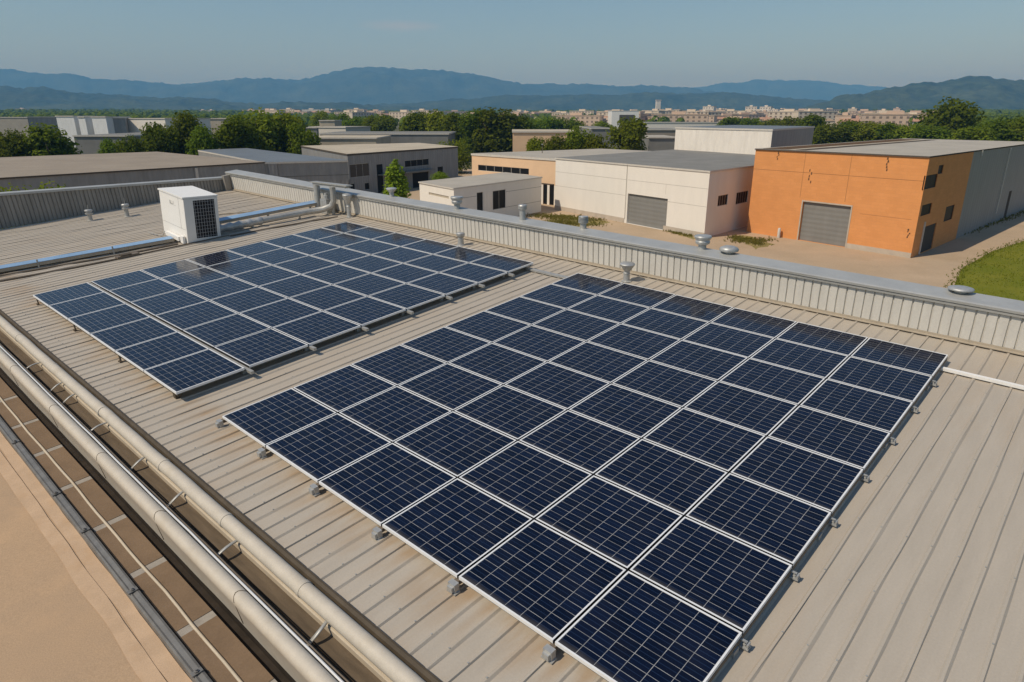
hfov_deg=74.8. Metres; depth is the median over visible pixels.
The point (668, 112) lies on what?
apartment block
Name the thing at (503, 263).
solar panel
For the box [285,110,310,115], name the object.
apartment block
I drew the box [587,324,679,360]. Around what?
solar panel
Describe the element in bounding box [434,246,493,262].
solar panel
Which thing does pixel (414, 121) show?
tree
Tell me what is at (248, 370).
mounting rail
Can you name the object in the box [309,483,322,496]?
mounting rail
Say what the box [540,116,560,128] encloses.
tree
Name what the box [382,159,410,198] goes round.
tree
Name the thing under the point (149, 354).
solar panel
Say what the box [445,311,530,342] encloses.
solar panel
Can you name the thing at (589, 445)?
solar panel
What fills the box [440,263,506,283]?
solar panel
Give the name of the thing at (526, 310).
solar panel
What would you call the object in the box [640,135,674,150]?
works hall
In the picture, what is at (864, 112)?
apartment block
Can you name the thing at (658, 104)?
tower
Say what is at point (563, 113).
apartment block
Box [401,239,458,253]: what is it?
solar panel
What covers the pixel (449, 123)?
tree
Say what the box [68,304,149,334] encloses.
solar panel
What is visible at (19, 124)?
works hall
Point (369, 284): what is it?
solar panel
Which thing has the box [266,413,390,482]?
solar panel
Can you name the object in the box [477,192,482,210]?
window
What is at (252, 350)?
solar panel
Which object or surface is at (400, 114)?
apartment block
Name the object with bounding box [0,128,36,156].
tree
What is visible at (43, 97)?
hills
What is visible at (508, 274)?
mounting rail
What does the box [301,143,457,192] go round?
grey hall
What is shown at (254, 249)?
solar panel
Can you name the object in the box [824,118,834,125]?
house
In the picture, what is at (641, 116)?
apartment block
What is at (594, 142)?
tree
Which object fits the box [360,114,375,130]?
tree
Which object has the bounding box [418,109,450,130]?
tree
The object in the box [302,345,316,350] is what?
mounting rail
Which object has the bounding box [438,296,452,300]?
mounting rail
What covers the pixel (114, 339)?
solar panel
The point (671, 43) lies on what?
sky
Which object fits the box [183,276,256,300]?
solar panel
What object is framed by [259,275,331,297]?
solar panel
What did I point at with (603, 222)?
lawn
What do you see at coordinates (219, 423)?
mounting rail
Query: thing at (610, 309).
solar panel
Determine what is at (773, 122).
tree
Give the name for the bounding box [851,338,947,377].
solar panel
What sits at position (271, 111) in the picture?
apartment block
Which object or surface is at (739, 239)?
weeds
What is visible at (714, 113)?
apartment block
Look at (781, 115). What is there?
apartment block
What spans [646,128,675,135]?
works hall
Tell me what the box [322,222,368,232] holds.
solar panel
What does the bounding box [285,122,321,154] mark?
tree
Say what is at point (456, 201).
roof vent
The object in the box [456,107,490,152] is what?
tree
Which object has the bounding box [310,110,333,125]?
tree
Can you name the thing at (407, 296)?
solar panel
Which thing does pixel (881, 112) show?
apartment block
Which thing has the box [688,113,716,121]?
apartment block
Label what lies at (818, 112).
apartment block
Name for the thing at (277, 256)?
solar panel
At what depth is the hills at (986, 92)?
2608.08 m
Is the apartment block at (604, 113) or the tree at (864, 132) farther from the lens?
the apartment block at (604, 113)
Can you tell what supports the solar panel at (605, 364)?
on the mounting rail at (377, 534)
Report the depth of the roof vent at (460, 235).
19.37 m
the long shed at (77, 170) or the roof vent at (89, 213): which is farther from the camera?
the long shed at (77, 170)
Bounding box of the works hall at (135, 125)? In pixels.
[127,118,211,134]
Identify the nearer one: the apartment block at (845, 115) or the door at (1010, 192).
the door at (1010, 192)
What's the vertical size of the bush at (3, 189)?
7.469 m
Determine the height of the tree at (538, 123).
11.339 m
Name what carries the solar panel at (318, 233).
on the mounting rail at (478, 285)
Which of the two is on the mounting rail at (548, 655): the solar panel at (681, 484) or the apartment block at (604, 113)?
the solar panel at (681, 484)
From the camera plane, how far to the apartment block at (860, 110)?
1124.87 m
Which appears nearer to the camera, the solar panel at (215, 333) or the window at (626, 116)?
the solar panel at (215, 333)
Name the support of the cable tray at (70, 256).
on the factory building at (910, 568)
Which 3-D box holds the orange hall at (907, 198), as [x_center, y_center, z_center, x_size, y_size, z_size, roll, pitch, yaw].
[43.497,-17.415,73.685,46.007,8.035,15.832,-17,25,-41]
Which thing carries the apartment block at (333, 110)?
on the ground at (397, 127)
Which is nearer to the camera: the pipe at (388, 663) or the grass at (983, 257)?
the pipe at (388, 663)
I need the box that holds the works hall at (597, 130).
[579,126,610,148]
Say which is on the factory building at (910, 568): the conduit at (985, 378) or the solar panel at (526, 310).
the conduit at (985, 378)
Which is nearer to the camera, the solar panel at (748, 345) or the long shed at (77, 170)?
the solar panel at (748, 345)
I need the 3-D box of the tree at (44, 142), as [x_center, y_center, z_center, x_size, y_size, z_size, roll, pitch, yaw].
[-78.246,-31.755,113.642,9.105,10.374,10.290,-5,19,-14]
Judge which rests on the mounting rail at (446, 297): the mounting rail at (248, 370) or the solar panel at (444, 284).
the solar panel at (444, 284)
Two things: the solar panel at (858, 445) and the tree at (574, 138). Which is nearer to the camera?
the solar panel at (858, 445)
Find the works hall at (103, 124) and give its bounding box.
[92,116,129,133]
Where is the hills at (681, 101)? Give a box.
[376,92,827,110]
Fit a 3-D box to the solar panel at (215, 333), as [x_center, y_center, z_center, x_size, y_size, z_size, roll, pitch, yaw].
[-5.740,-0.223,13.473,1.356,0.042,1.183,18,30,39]
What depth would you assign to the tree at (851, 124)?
193.81 m
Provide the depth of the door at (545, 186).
87.49 m
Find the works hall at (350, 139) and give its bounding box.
[314,135,390,144]
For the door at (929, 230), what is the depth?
57.01 m
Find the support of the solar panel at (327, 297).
on the mounting rail at (362, 328)
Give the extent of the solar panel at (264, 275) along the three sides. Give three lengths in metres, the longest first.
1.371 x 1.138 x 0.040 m
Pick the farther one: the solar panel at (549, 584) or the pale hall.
the pale hall
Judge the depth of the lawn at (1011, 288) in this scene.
48.62 m
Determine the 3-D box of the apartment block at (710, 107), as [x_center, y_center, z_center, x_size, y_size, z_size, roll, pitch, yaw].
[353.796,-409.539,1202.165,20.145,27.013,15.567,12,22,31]
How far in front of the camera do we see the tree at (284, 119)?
132.62 m
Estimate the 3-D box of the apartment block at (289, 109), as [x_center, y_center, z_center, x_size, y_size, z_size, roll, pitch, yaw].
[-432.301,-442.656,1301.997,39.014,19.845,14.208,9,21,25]
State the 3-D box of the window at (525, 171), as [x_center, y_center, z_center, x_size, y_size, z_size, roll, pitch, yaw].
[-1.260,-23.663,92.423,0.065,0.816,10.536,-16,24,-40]
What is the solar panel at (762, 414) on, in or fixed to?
on the mounting rail at (548, 655)
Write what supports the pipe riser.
on the factory building at (910, 568)
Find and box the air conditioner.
[148,186,220,243]
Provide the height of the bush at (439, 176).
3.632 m
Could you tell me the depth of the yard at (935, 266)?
57.67 m
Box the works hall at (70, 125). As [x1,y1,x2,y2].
[55,116,83,146]
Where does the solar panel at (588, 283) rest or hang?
on the mounting rail at (261, 452)
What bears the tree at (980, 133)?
on the ground at (397, 127)
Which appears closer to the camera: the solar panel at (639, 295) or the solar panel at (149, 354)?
the solar panel at (149, 354)
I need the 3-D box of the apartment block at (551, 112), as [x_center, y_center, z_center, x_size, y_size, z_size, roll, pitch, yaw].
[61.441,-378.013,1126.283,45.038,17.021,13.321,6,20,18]
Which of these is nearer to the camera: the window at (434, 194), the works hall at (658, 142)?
the window at (434, 194)
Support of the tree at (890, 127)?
on the ground at (397, 127)
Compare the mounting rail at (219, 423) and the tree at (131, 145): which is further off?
the tree at (131, 145)
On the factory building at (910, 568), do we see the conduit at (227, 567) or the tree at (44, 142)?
the conduit at (227, 567)
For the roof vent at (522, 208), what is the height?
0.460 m
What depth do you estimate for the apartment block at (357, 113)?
789.27 m
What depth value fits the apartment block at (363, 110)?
1395.60 m
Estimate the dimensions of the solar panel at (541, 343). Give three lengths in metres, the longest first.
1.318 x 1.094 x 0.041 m
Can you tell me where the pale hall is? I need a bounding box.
[554,149,754,235]
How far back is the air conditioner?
20.95 m
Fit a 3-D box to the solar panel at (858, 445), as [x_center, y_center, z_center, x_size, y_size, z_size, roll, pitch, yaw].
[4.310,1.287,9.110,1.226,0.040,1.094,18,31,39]
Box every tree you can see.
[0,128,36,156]
[22,122,82,155]
[98,137,123,153]
[114,134,143,152]
[137,121,181,153]
[169,110,206,153]
[184,124,222,155]
[211,115,261,148]
[228,106,285,151]
[260,110,310,152]
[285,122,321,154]
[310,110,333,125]
[328,112,349,125]
[342,115,363,125]
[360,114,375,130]
[370,114,397,130]
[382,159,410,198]
[398,110,427,130]
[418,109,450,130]
[436,112,469,152]
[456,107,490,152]
[471,106,523,152]
[503,113,536,151]
[526,136,551,150]
[527,116,542,128]
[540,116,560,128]
[544,134,570,150]
[553,117,577,128]
[564,126,593,149]
[570,120,585,129]
[582,133,611,148]
[592,120,612,130]
[604,116,647,150]
[715,116,742,125]
[739,117,762,124]
[757,118,780,125]
[775,116,802,125]
[796,113,827,133]
[812,122,851,144]
[834,119,865,141]
[848,121,886,141]
[868,121,910,140]
[886,123,921,138]
[910,125,952,139]
[915,96,986,134]
[947,125,1000,140]
[972,118,1019,140]
[998,116,1023,141]
[1007,119,1023,140]
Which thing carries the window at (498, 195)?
in the office block at (506, 193)
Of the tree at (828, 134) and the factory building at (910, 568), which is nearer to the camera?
the factory building at (910, 568)
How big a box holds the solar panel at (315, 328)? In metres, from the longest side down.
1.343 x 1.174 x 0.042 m
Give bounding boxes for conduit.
[0,235,229,281]
[0,243,177,276]
[0,344,348,681]
[219,210,258,214]
[230,216,337,236]
[526,267,568,278]
[940,366,1023,389]
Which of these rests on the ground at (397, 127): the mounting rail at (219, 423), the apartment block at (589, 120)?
the apartment block at (589, 120)
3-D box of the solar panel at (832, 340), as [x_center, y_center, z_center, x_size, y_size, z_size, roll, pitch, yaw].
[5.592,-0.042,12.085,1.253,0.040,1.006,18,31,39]
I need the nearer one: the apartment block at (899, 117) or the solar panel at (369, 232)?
the solar panel at (369, 232)
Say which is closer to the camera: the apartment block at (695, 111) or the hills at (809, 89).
the apartment block at (695, 111)
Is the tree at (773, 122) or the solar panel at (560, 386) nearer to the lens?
the solar panel at (560, 386)
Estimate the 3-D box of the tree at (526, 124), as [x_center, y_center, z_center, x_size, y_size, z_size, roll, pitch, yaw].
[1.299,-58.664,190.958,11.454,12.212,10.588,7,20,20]
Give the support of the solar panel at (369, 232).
on the mounting rail at (508, 274)
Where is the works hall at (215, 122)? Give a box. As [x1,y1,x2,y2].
[210,118,255,141]
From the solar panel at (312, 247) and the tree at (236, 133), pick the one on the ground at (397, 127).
the tree at (236, 133)
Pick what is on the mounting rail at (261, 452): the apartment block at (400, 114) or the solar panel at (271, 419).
the solar panel at (271, 419)
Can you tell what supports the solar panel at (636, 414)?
on the mounting rail at (453, 586)
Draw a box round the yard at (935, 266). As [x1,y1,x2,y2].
[380,169,1023,287]
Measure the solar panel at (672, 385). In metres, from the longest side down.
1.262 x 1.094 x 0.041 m
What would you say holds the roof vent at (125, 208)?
on the factory building at (910, 568)
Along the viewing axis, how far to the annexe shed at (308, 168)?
87.79 m
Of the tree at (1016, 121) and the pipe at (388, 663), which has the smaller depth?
the pipe at (388, 663)
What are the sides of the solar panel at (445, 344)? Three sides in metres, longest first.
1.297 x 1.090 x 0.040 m
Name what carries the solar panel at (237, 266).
on the mounting rail at (362, 328)
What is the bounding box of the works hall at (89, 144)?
[72,132,143,153]
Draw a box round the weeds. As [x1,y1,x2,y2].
[458,171,1023,245]
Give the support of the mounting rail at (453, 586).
on the factory building at (910, 568)
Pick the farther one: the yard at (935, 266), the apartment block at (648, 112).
the apartment block at (648, 112)
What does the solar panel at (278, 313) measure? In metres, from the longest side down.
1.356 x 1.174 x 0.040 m
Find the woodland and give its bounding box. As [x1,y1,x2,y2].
[0,108,1023,127]
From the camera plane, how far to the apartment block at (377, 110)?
1388.18 m
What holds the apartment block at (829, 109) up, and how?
on the ground at (397, 127)
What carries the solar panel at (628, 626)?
on the mounting rail at (744, 645)
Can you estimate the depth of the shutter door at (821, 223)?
60.25 m
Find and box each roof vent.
[84,205,93,220]
[121,200,129,216]
[342,193,352,217]
[386,187,396,196]
[450,196,462,209]
[456,232,464,245]
[518,204,526,219]
[578,216,587,228]
[620,261,634,282]
[694,234,711,249]
[719,245,738,253]
[947,285,974,293]
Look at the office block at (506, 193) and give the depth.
74.30 m
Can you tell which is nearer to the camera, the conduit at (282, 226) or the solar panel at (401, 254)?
the solar panel at (401, 254)
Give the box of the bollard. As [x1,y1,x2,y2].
[777,228,780,237]
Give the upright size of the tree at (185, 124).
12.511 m
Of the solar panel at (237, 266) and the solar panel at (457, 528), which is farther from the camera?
the solar panel at (237, 266)
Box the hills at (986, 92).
[793,76,1023,109]
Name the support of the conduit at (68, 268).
attached to the factory building at (910, 568)
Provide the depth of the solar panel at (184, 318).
14.30 m
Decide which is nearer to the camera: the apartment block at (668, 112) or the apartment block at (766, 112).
the apartment block at (668, 112)
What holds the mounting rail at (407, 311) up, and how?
on the factory building at (910, 568)
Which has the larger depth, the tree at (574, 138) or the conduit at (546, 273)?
the tree at (574, 138)
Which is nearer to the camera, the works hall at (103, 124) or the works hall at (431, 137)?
the works hall at (431, 137)
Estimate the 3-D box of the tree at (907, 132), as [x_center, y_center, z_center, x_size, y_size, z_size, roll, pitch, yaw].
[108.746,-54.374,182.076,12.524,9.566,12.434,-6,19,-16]
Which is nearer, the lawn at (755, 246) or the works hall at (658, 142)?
the lawn at (755, 246)
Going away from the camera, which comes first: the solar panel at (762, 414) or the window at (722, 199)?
the solar panel at (762, 414)
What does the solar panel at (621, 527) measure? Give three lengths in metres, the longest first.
1.253 x 1.120 x 0.040 m
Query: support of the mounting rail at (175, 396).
on the factory building at (910, 568)
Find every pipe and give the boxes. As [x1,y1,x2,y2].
[0,315,425,681]
[220,187,336,232]
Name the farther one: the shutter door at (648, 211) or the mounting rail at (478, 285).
the shutter door at (648, 211)
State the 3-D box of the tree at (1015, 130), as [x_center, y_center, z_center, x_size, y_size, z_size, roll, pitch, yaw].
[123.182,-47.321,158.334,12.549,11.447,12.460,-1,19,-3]
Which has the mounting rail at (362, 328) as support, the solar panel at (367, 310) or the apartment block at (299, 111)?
the solar panel at (367, 310)
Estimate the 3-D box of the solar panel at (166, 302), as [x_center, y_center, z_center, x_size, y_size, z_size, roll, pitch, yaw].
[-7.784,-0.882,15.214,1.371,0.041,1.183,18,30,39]
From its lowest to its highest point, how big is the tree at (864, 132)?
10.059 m
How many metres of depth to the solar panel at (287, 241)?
19.96 m
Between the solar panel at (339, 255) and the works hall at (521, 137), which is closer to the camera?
the solar panel at (339, 255)
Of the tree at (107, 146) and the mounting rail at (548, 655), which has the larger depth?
the tree at (107, 146)
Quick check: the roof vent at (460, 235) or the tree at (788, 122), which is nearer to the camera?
the roof vent at (460, 235)
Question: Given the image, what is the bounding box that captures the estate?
[302,108,320,111]
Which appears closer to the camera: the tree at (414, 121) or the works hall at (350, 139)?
the works hall at (350, 139)
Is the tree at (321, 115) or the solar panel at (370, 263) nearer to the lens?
the solar panel at (370, 263)
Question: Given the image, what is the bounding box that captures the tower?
[655,100,660,108]
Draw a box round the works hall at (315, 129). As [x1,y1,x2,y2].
[306,126,319,135]
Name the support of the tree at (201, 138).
on the ground at (397, 127)
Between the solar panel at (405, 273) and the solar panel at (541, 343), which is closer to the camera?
the solar panel at (541, 343)
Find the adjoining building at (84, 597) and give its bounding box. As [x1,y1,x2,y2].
[0,367,295,681]
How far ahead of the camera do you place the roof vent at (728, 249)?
14.82 m
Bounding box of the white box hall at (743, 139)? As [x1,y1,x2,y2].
[674,125,814,154]
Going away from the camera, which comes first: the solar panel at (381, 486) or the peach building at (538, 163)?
the solar panel at (381, 486)
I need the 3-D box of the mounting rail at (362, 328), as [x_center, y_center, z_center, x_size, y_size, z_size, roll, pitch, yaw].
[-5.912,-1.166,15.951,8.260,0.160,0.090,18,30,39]
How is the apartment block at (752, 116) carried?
on the ground at (397, 127)
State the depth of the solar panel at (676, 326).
12.98 m
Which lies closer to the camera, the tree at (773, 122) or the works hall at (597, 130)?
the works hall at (597, 130)
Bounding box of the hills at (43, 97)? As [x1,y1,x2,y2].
[0,86,447,110]
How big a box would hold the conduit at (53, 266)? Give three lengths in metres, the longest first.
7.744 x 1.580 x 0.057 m
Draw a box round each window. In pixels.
[350,163,368,177]
[405,159,428,166]
[429,192,448,198]
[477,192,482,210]
[478,165,528,174]
[493,189,504,209]
[619,115,634,120]
[717,194,727,206]
[736,191,747,203]
[920,203,930,215]
[922,174,936,189]
[938,165,942,173]
[943,205,953,221]
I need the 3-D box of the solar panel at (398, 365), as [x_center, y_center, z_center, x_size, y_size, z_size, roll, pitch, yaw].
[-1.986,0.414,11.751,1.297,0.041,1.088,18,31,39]
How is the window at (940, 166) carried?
in the orange hall at (907, 198)
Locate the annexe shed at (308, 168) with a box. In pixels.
[198,148,349,187]
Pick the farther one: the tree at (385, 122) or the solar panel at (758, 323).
the tree at (385, 122)
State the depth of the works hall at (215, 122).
285.21 m
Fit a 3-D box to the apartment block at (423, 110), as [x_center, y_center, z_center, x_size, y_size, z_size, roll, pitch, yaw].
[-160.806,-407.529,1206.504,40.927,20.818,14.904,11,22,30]
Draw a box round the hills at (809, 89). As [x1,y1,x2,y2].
[692,79,887,100]
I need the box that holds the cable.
[0,397,242,681]
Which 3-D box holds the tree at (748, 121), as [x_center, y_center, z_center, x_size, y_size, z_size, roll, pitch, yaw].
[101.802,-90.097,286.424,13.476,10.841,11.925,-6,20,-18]
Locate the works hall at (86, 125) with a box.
[78,117,94,134]
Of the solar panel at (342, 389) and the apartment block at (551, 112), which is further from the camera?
the apartment block at (551, 112)
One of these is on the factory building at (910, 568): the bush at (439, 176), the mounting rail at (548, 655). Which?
the mounting rail at (548, 655)
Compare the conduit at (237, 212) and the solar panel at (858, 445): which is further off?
the conduit at (237, 212)
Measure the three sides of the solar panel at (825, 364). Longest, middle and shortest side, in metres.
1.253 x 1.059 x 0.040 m
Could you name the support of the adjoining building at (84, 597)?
on the ground at (397, 127)
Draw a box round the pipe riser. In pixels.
[310,181,352,213]
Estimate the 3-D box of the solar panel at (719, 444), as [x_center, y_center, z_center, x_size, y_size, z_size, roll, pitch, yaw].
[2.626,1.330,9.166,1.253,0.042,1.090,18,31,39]
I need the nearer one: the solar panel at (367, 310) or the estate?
the solar panel at (367, 310)
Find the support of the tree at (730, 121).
on the ground at (397, 127)
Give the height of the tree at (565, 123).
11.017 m
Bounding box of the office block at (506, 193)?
[418,172,541,215]
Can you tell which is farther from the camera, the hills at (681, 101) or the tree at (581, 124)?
the hills at (681, 101)
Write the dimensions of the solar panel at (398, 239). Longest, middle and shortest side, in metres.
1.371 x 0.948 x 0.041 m
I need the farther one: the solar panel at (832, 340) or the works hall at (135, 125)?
the works hall at (135, 125)
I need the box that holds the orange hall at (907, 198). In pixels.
[747,138,1023,257]
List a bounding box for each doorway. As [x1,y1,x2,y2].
[376,164,383,192]
[412,172,427,187]
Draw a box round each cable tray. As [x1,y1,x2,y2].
[0,236,173,271]
[219,200,315,224]
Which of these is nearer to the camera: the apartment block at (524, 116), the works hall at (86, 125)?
the works hall at (86, 125)
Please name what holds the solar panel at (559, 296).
on the mounting rail at (261, 452)
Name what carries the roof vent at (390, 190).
on the factory building at (910, 568)
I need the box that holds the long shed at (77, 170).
[0,152,265,212]
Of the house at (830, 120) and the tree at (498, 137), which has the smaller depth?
the tree at (498, 137)
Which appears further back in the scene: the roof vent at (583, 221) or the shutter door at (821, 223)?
the shutter door at (821, 223)
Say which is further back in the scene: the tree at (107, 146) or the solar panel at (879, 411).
the tree at (107, 146)
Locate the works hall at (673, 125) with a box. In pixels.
[644,122,719,128]
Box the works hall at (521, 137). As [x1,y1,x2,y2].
[512,129,570,151]
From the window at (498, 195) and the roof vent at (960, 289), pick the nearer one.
the roof vent at (960, 289)
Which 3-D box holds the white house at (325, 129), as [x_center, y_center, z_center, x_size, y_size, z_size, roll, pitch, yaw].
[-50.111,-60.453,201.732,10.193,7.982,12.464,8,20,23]
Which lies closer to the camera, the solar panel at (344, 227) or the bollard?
the solar panel at (344, 227)
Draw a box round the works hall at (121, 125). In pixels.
[112,117,130,132]
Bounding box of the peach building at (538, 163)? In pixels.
[471,149,643,205]
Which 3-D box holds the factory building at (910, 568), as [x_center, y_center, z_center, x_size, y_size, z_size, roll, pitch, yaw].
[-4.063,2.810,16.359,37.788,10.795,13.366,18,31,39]
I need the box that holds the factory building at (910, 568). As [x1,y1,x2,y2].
[0,170,1023,681]
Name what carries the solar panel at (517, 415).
on the mounting rail at (377, 534)
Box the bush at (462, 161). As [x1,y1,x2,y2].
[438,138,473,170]
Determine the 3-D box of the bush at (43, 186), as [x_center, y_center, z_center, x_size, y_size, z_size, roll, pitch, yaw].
[-35.026,-8.783,51.910,5.147,7.533,5.811,-16,25,-40]
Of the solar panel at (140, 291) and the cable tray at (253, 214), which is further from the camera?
the cable tray at (253, 214)
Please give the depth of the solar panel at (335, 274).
16.66 m
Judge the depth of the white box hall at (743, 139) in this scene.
92.95 m
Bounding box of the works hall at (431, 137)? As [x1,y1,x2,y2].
[319,131,455,145]
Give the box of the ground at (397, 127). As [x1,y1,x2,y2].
[73,124,621,168]
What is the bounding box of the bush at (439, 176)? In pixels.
[429,171,449,179]
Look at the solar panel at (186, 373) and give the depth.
11.69 m
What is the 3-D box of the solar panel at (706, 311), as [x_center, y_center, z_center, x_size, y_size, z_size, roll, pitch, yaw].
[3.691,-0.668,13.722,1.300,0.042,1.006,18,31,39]
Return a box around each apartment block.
[262,109,284,113]
[279,108,299,111]
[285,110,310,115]
[324,109,343,112]
[343,110,374,119]
[347,108,366,111]
[365,109,387,112]
[389,110,420,122]
[411,109,433,113]
[443,110,467,113]
[514,113,533,120]
[539,111,560,114]
[551,113,603,125]
[552,111,569,114]
[570,109,596,114]
[599,109,621,115]
[639,111,651,121]
[643,111,663,113]
[649,109,664,113]
[651,111,708,121]
[659,109,671,113]
[686,109,709,113]
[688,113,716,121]
[696,110,725,114]
[703,105,716,110]
[709,113,748,116]
[716,109,746,112]
[732,112,765,119]
[745,105,756,110]
[759,110,768,115]
[760,105,772,110]
[768,109,794,119]
[791,109,837,122]
[820,108,841,111]
[835,112,856,126]
[849,109,876,112]
[854,111,872,114]
[861,111,927,126]
[863,111,909,113]
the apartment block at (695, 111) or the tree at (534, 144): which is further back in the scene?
the apartment block at (695, 111)
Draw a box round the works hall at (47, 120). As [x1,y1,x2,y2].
[28,117,59,137]
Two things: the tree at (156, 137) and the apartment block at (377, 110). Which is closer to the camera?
the tree at (156, 137)
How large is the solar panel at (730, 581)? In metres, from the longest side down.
1.226 x 1.120 x 0.040 m
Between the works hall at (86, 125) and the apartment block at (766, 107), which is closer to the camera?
the works hall at (86, 125)
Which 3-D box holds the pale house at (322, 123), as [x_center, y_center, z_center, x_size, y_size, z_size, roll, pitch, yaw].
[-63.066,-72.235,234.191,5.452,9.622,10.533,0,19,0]
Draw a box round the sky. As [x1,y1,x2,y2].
[0,0,1023,87]
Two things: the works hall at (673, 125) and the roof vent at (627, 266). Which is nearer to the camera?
the roof vent at (627, 266)
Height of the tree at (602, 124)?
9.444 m
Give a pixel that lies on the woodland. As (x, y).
(996, 114)
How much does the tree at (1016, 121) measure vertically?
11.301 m
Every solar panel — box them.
[33,283,103,306]
[49,292,125,319]
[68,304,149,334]
[90,317,177,351]
[91,270,158,291]
[109,279,181,303]
[115,332,208,371]
[130,289,207,316]
[141,259,203,278]
[144,349,244,394]
[155,301,237,331]
[160,267,228,288]
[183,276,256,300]
[183,314,270,347]
[186,250,245,266]
[207,257,270,275]
[210,287,286,313]
[214,328,307,367]
[222,388,336,446]
[227,242,282,256]
[231,265,299,286]
[239,298,320,328]
[248,248,308,264]
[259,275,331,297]
[262,234,312,247]
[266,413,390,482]
[273,255,336,274]
[273,311,360,345]
[285,240,339,254]
[289,285,366,310]
[293,228,341,239]
[293,365,395,413]
[302,264,369,284]
[310,247,368,263]
[316,233,369,246]
[318,443,455,525]
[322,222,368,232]
[324,296,405,326]
[333,273,405,295]
[339,386,451,442]
[340,255,402,272]
[342,239,399,254]
[345,227,395,238]
[351,345,446,385]
[368,284,444,309]
[371,233,424,246]
[372,247,431,262]
[372,263,437,283]
[382,478,532,577]
[394,411,516,478]
[398,363,501,410]
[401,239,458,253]
[401,327,490,363]
[404,254,467,272]
[407,273,477,295]
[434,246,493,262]
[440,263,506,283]
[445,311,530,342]
[449,343,545,385]
[454,385,566,440]
[459,441,591,519]
[459,520,625,642]
[470,254,532,272]
[485,296,565,324]
[493,325,585,361]
[505,362,609,409]
[519,410,639,475]
[520,284,596,308]
[533,309,619,341]
[536,475,682,570]
[549,342,647,383]
[552,273,622,294]
[555,571,741,681]
[568,295,649,323]
[569,384,681,439]
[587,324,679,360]
[595,439,727,516]
[599,283,675,307]
[612,361,716,407]
[622,308,708,340]
[630,517,791,633]
[643,408,764,473]
[650,340,747,381]
[652,295,732,322]
[683,323,773,358]
[684,381,797,437]
[686,473,830,566]
[711,308,796,338]
[720,358,824,406]
[730,437,862,513]
[750,339,848,379]
[768,405,889,470]
[776,322,867,357]
[800,379,912,433]
[827,356,931,402]
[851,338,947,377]
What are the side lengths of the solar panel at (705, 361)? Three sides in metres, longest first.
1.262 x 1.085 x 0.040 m
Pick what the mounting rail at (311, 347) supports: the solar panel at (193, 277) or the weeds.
the solar panel at (193, 277)
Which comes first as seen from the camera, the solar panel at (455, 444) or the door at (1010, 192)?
the solar panel at (455, 444)
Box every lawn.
[547,214,609,226]
[732,235,774,249]
[954,241,1023,300]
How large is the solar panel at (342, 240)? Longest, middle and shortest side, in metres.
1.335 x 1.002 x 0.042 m
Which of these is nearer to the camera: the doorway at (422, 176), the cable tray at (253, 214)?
the cable tray at (253, 214)
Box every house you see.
[317,126,370,135]
[319,120,341,126]
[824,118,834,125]
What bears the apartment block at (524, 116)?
on the ground at (397, 127)
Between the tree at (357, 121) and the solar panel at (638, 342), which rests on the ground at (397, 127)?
the tree at (357, 121)
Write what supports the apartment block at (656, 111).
on the ground at (397, 127)
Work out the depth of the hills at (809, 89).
9367.08 m
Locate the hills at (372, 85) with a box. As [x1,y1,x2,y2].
[0,66,757,104]
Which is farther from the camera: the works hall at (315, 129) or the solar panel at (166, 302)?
the works hall at (315, 129)
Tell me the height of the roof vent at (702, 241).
0.380 m
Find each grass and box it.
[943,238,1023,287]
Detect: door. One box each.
[543,184,546,203]
[550,184,553,204]
[628,194,667,229]
[799,202,850,246]
[920,223,935,252]
[1003,191,1011,217]
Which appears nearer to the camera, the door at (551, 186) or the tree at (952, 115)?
the door at (551, 186)
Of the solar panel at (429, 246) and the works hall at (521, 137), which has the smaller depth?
the solar panel at (429, 246)
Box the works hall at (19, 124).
[0,117,29,136]
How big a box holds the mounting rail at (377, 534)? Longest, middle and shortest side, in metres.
9.017 x 0.130 x 0.119 m
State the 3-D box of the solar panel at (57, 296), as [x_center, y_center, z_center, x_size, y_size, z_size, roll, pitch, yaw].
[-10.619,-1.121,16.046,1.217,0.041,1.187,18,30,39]
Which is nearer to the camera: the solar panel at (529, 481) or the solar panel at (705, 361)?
the solar panel at (529, 481)
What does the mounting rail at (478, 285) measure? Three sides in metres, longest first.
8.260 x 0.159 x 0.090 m
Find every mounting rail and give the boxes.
[35,298,181,398]
[90,283,253,373]
[215,419,226,428]
[256,447,269,458]
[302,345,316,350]
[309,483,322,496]
[354,326,368,331]
[371,526,385,540]
[399,310,413,314]
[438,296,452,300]
[446,475,594,595]
[470,284,484,288]
[500,273,514,277]
[541,368,837,664]
[708,357,947,681]
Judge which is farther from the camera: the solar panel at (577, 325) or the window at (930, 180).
the window at (930, 180)
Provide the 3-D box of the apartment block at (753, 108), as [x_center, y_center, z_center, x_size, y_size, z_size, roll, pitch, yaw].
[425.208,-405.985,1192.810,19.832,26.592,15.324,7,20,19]
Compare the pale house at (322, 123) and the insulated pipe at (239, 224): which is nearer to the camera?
the insulated pipe at (239, 224)
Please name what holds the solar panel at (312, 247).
on the mounting rail at (446, 297)
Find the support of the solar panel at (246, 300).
on the mounting rail at (311, 347)
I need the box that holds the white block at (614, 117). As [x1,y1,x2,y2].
[608,111,638,127]
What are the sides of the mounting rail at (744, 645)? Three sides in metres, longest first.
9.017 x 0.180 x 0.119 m

